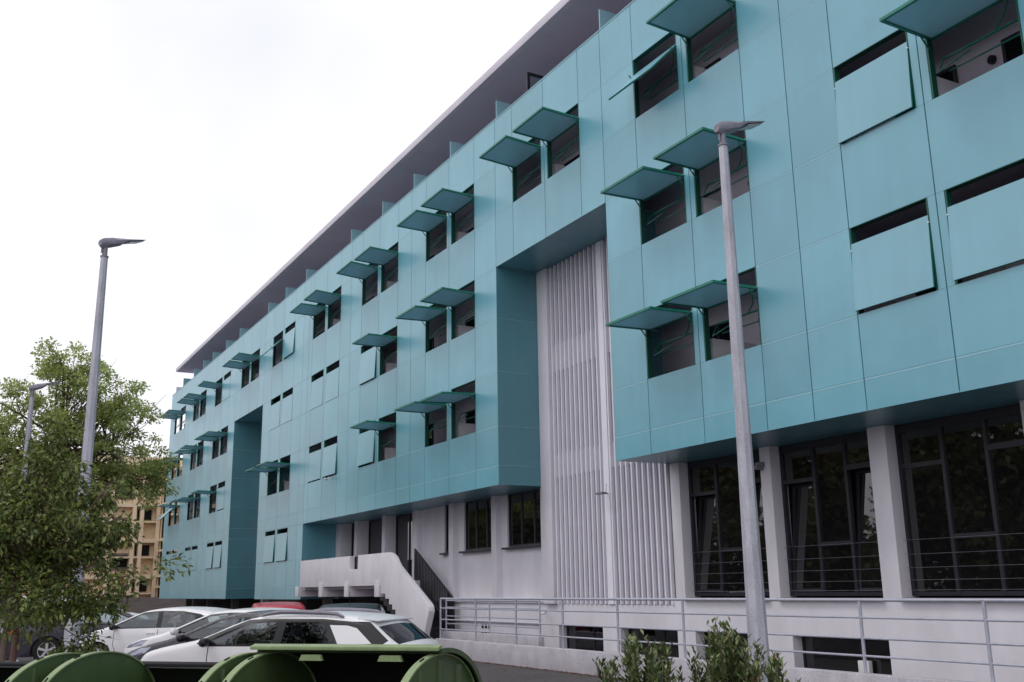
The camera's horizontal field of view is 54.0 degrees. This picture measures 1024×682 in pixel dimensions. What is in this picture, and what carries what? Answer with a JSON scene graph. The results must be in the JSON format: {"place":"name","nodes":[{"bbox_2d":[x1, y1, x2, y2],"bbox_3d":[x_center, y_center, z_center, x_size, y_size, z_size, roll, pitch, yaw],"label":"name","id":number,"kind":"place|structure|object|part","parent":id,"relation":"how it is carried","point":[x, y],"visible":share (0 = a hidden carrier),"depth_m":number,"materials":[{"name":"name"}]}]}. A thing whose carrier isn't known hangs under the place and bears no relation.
{"place":"outdoors","nodes":[
{"label":"outdoors","id":0,"kind":"place"},
{"bbox_2d":[1,455,182,598],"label":"tan building","id":1,"kind":"structure","parent":0,"point":[148,551],"depth_m":89.12,"materials":[{"name":"brown concrete"}]},
{"bbox_2d":[110,558,126,566],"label":"window","id":2,"kind":"structure","parent":1,"relation":"in","point":[123,563],"depth_m":88.28,"materials":[{"name":"black glass"}]},
{"bbox_2d":[132,581,146,591],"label":"window","id":3,"kind":"structure","parent":1,"relation":"in","point":[142,587],"depth_m":88.64,"materials":[{"name":"black glass"}]},
{"bbox_2d":[135,545,148,555],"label":"window","id":4,"kind":"structure","parent":1,"relation":"in","point":[145,548],"depth_m":89.42,"materials":[{"name":"black glass"}]},
{"bbox_2d":[137,510,151,519],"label":"window","id":5,"kind":"structure","parent":1,"relation":"in","point":[147,515],"depth_m":90.15,"materials":[{"name":"black glass"}]},
{"bbox_2d":[0,597,192,618],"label":"boundary wall","id":6,"kind":"structure","parent":0,"point":[144,604],"depth_m":81.59,"materials":[{"name":"grey concrete"}]},
{"bbox_2d":[0,0,559,457],"label":"sky","id":7,"kind":"structure","parent":0,"point":[221,136],"materials":[{"name":"white"}]},
{"bbox_2d":[0,614,642,681],"bbox_3d":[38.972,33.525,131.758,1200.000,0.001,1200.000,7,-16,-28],"label":"ground","id":8,"kind":"structure","parent":0,"point":[488,672],"depth_m":20.01,"materials":[{"name":"grey asphalt"}]},
{"bbox_2d":[0,652,85,681],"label":"waste container","id":9,"kind":"object","parent":8,"relation":"on","point":[41,669],"visible":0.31,"depth_m":5.99,"materials":[{"name":"green plastic"}]},
{"bbox_2d":[20,595,149,622],"bbox_3d":[-14.711,9.491,34.158,4.662,1.690,2.266,7,-16,-28],"label":"parked car","id":10,"kind":"object","parent":8,"relation":"on","point":[108,617],"visible":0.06,"depth_m":33.77,"materials":[{"name":"white paint"}]},
{"bbox_2d":[0,607,175,659],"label":"parked car","id":11,"kind":"object","parent":8,"relation":"on","point":[35,650],"visible":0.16,"depth_m":25.24,"materials":[{"name":"grey paint"}]},
{"bbox_2d":[0,336,182,594],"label":"plane tree","id":12,"kind":"object","parent":8,"relation":"on","point":[151,470],"visible":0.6,"depth_m":45.27,"materials":[{"name":"green plant"}]},
{"bbox_2d":[63,238,144,652],"bbox_3d":[-6.407,1.852,15.720,0.244,7.465,0.802,-9,-16,30],"label":"street lamp","id":13,"kind":"object","parent":8,"relation":"on","point":[104,244],"visible":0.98,"depth_m":15.75,"materials":[{"name":"metal"}]},
{"bbox_2d":[42,651,258,681],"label":"waste container","id":14,"kind":"object","parent":8,"relation":"on","point":[106,666],"visible":0.7,"depth_m":6.26,"materials":[{"name":"green plastic"}]},
{"bbox_2d":[79,607,263,652],"bbox_3d":[-7.839,6.812,23.052,4.367,1.380,2.136,-3,-14,10],"label":"parked car","id":15,"kind":"object","parent":8,"relation":"on","point":[127,632],"visible":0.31,"depth_m":22.40,"materials":[{"name":"white paint"}]},
{"bbox_2d":[127,610,277,660],"bbox_3d":[-4.390,5.320,17.204,4.367,1.380,2.136,-3,-14,10],"label":"parked car","id":16,"kind":"object","parent":8,"relation":"on","point":[205,630],"visible":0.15,"depth_m":16.74,"materials":[{"name":"grey paint"}]},
{"bbox_2d":[123,608,299,653],"bbox_3d":[-5.403,5.992,19.875,4.367,1.380,2.136,-3,-14,10],"label":"parked car","id":17,"kind":"object","parent":8,"relation":"on","point":[187,627],"visible":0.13,"depth_m":19.40,"materials":[{"name":"white paint"}]},
{"bbox_2d":[251,602,304,627],"bbox_3d":[-7.391,8.809,31.204,2.136,1.380,4.367,2,-14,-10],"label":"parked car","id":18,"kind":"object","parent":8,"relation":"on","point":[295,605],"visible":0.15,"depth_m":30.02,"materials":[{"name":"red paint"}]},
{"bbox_2d":[141,608,439,661],"bbox_3d":[-3.181,4.637,14.617,4.338,1.433,2.093,-3,-14,10],"label":"parked car","id":19,"kind":"object","parent":8,"relation":"on","point":[345,626],"visible":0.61,"depth_m":13.93,"materials":[{"name":"white paint"}]},
{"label":"side window","id":20,"kind":"part","parent":19,"relation":"part of","materials":[{"name":"black glass"}]},
{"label":"rear window","id":21,"kind":"part","parent":19,"relation":"part of","materials":[{"name":"grey glass"}]},
{"bbox_2d":[319,592,385,613],"bbox_3d":[-4.085,7.157,25.268,2.136,1.655,4.367,-1,-14,0],"label":"parked car","id":22,"kind":"object","parent":8,"relation":"on","point":[379,607],"visible":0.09,"depth_m":24.27,"materials":[{"name":"black paint"}]},
{"bbox_2d":[223,644,481,681],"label":"waste container","id":23,"kind":"object","parent":8,"relation":"on","point":[350,663],"visible":1,"depth_m":5.79,"materials":[{"name":"green plastic"}]},
{"bbox_2d":[295,548,454,638],"bbox_3d":[-4.803,9.355,36.534,2.230,3.386,13.379,7,-16,-28],"label":"entrance stair","id":24,"kind":"object","parent":8,"relation":"on","point":[391,583],"visible":0.88,"depth_m":34.04,"materials":[{"name":"white paint"}]},
{"bbox_2d":[442,630,543,646],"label":"wall","id":25,"kind":"structure","parent":8,"relation":"on","point":[510,639],"depth_m":27.79,"materials":[{"name":"concrete"}]},
{"bbox_2d":[446,600,540,636],"bbox_3d":[-0.645,7.801,28.411,0.046,0.960,5.698,7,-16,-28],"label":"ramp railing","id":26,"kind":"object","parent":25,"relation":"on","point":[489,617],"visible":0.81,"depth_m":28.01,"materials":[{"name":"grey metal"}]},
{"bbox_2d":[473,661,617,681],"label":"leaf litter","id":27,"kind":"object","parent":8,"relation":"on","point":[586,674],"visible":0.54,"depth_m":20.79,"materials":[{"name":"brown plant"}]},
{"bbox_2d":[157,0,1023,681],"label":"teal building","id":28,"kind":"structure","parent":8,"relation":"on","point":[473,340],"depth_m":22.89,"materials":[{"name":"metal"}]},
{"bbox_2d":[211,500,215,509],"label":"inner window","id":29,"kind":"structure","parent":28,"relation":"in","point":[213,505],"depth_m":63.47,"materials":[{"name":"black"}]},
{"bbox_2d":[351,523,353,555],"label":"window","id":30,"kind":"structure","parent":28,"relation":"in","point":[352,542],"depth_m":42.81,"materials":[{"name":"black glass"}]},
{"bbox_2d":[368,519,381,553],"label":"window","id":31,"kind":"structure","parent":28,"relation":"in","point":[375,526],"depth_m":40.64,"materials":[{"name":"black glass"}]},
{"bbox_2d":[396,513,411,576],"bbox_3d":[-3.803,7.675,37.416,0.076,2.480,2.580,7,-16,-28],"label":"entrance door","id":32,"kind":"structure","parent":28,"relation":"in","point":[403,522],"depth_m":37.86,"materials":[{"name":"black"}]},
{"bbox_2d":[429,338,433,350],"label":"inner window","id":33,"kind":"structure","parent":28,"relation":"in","point":[431,341],"depth_m":36.32,"materials":[{"name":"black glass"}]},
{"bbox_2d":[429,423,433,445],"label":"inner window","id":34,"kind":"structure","parent":28,"relation":"in","point":[431,433],"depth_m":35.50,"materials":[{"name":"black glass"}]},
{"bbox_2d":[446,505,448,552],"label":"window","id":35,"kind":"structure","parent":28,"relation":"in","point":[447,507],"depth_m":34.30,"materials":[{"name":"black glass"}]},
{"bbox_2d":[465,316,474,326],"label":"inner window","id":36,"kind":"structure","parent":28,"relation":"in","point":[471,323],"depth_m":33.64,"materials":[{"name":"black glass"}]},
{"bbox_2d":[466,410,474,423],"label":"inner window","id":37,"kind":"structure","parent":28,"relation":"in","point":[472,413],"depth_m":32.91,"materials":[{"name":"black glass"}]},
{"bbox_2d":[465,498,490,550],"bbox_3d":[-0.945,5.869,32.137,0.076,1.580,2.280,7,-16,-28],"label":"window","id":38,"kind":"structure","parent":28,"relation":"in","point":[478,512],"depth_m":32.35,"materials":[{"name":"black glass"}]},
{"bbox_2d":[508,489,540,546],"bbox_3d":[0.498,5.226,29.615,0.076,1.580,2.330,7,-16,-28],"label":"window","id":39,"kind":"structure","parent":28,"relation":"in","point":[524,507],"depth_m":29.79,"materials":[{"name":"black glass"}]},
{"bbox_2d":[563,154,578,165],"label":"inner window","id":40,"kind":"structure","parent":28,"relation":"in","point":[576,157],"depth_m":28.91,"materials":[{"name":"black glass"}]},
{"bbox_2d":[566,626,603,650],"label":"basement window","id":41,"kind":"structure","parent":28,"relation":"in","point":[573,631],"depth_m":26.36,"materials":[{"name":"black glass"}]},
{"bbox_2d":[628,629,678,657],"bbox_3d":[3.436,7.139,23.718,0.050,0.680,2.250,7,-16,-28],"label":"basement window","id":42,"kind":"structure","parent":28,"relation":"in","point":[666,635],"depth_m":23.69,"materials":[{"name":"black glass"}]},
{"bbox_2d":[701,187,721,200],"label":"inner window","id":43,"kind":"structure","parent":28,"relation":"in","point":[717,196],"depth_m":23.08,"materials":[{"name":"grey glass"}]},
{"bbox_2d":[704,57,720,68],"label":"inner window","id":44,"kind":"structure","parent":28,"relation":"in","point":[717,60],"depth_m":23.65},
{"bbox_2d":[709,321,729,340],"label":"inner window","id":45,"kind":"structure","parent":28,"relation":"in","point":[726,336],"depth_m":22.42,"materials":[{"name":"black glass"}]},
{"bbox_2d":[704,632,748,659],"bbox_3d":[4.818,6.523,21.302,0.050,0.680,2.190,7,-16,-28],"label":"basement window","id":46,"kind":"structure","parent":28,"relation":"in","point":[745,636],"depth_m":21.46,"materials":[{"name":"black glass"}]},
{"bbox_2d":[687,450,769,595],"bbox_3d":[4.804,4.020,21.968,0.088,3.020,2.690,7,-16,-28],"label":"window","id":47,"kind":"structure","parent":28,"relation":"in","point":[718,476],"depth_m":22.16,"materials":[{"name":"black glass"}]},
{"bbox_2d":[778,431,882,595],"bbox_3d":[6.230,3.384,19.476,0.088,3.020,2.570,7,-16,-28],"label":"window","id":48,"kind":"structure","parent":28,"relation":"in","point":[828,462],"depth_m":19.50,"materials":[{"name":"black glass"}]},
{"bbox_2d":[802,637,891,674],"bbox_3d":[6.297,5.864,18.718,0.050,0.680,2.350,7,-16,-28],"label":"basement window","id":49,"kind":"structure","parent":28,"relation":"in","point":[814,644],"depth_m":18.84,"materials":[{"name":"black glass"}]},
{"bbox_2d":[916,274,936,296],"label":"inner window","id":50,"kind":"structure","parent":28,"relation":"in","point":[932,289],"depth_m":17.69,"materials":[{"name":"black glass"}]},
{"bbox_2d":[895,64,958,117],"bbox_3d":[7.486,-3.770,18.001,0.046,1.950,1.340,7,-16,-28],"label":"inner window","id":51,"kind":"structure","parent":28,"relation":"in","point":[952,76],"depth_m":17.76,"materials":[{"name":"black"}]},
{"bbox_2d":[894,403,1023,595],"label":"window","id":52,"kind":"structure","parent":28,"relation":"in","point":[961,475],"depth_m":16.97,"materials":[{"name":"black glass"}]},
{"bbox_2d":[1000,30,1022,62],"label":"inner window","id":53,"kind":"structure","parent":28,"relation":"in","point":[1011,49],"depth_m":16.70,"materials":[{"name":"black glass"}]},
{"bbox_2d":[592,629,685,681],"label":"shrub","id":54,"kind":"object","parent":8,"relation":"on","point":[655,670],"visible":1,"depth_m":5.80,"materials":[{"name":"green plant"}]},
{"bbox_2d":[435,638,971,681],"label":"wall","id":55,"kind":"structure","parent":8,"relation":"on","point":[578,661],"depth_m":20.07,"materials":[{"name":"concrete"}]},
{"bbox_2d":[440,598,1023,681],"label":"ramp railing","id":56,"kind":"object","parent":55,"relation":"on","point":[985,620],"visible":0.85,"depth_m":15.08,"materials":[{"name":"grey metal"}]},
{"bbox_2d":[686,615,764,681],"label":"shrub","id":57,"kind":"object","parent":8,"relation":"on","point":[737,668],"visible":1,"depth_m":5.91,"materials":[{"name":"green plant"}]},
{"bbox_2d":[714,121,769,681],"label":"street lamp","id":58,"kind":"object","parent":8,"relation":"on","point":[755,601],"visible":1,"depth_m":11.59,"materials":[{"name":"metal"}]},
{"bbox_2d":[726,638,808,681],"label":"shrub","id":59,"kind":"object","parent":8,"relation":"on","point":[776,674],"visible":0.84,"depth_m":5.90,"materials":[{"name":"green plant"}]},
{"bbox_2d":[858,659,872,672],"bbox_3d":[6.418,5.935,18.238,0.100,0.350,0.250,7,-16,-28],"label":"white container","id":60,"kind":"object","parent":8,"relation":"on","point":[861,666],"visible":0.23,"depth_m":18.21,"materials":[{"name":"white plastic"}]},
{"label":"pavement","id":61,"kind":"structure","parent":0,"visible":0},
{"bbox_2d":[0,589,13,660],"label":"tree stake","id":62,"kind":"object","parent":61,"relation":"on","point":[3,649],"visible":0.33,"depth_m":11.21,"materials":[{"name":"brown wood"}]},
{"bbox_2d":[6,381,60,657],"bbox_3d":[-12.882,4.710,26.928,0.802,7.465,0.244,8,-16,-31],"label":"street lamp","id":63,"kind":"object","parent":61,"relation":"on","point":[32,388],"visible":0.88,"depth_m":27.41,"materials":[{"name":"metal"}]},
{"bbox_2d":[0,407,192,660],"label":"young tree","id":64,"kind":"object","parent":61,"relation":"on","point":[24,555],"visible":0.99,"depth_m":11.62,"materials":[{"name":"green plant"}]}
]}

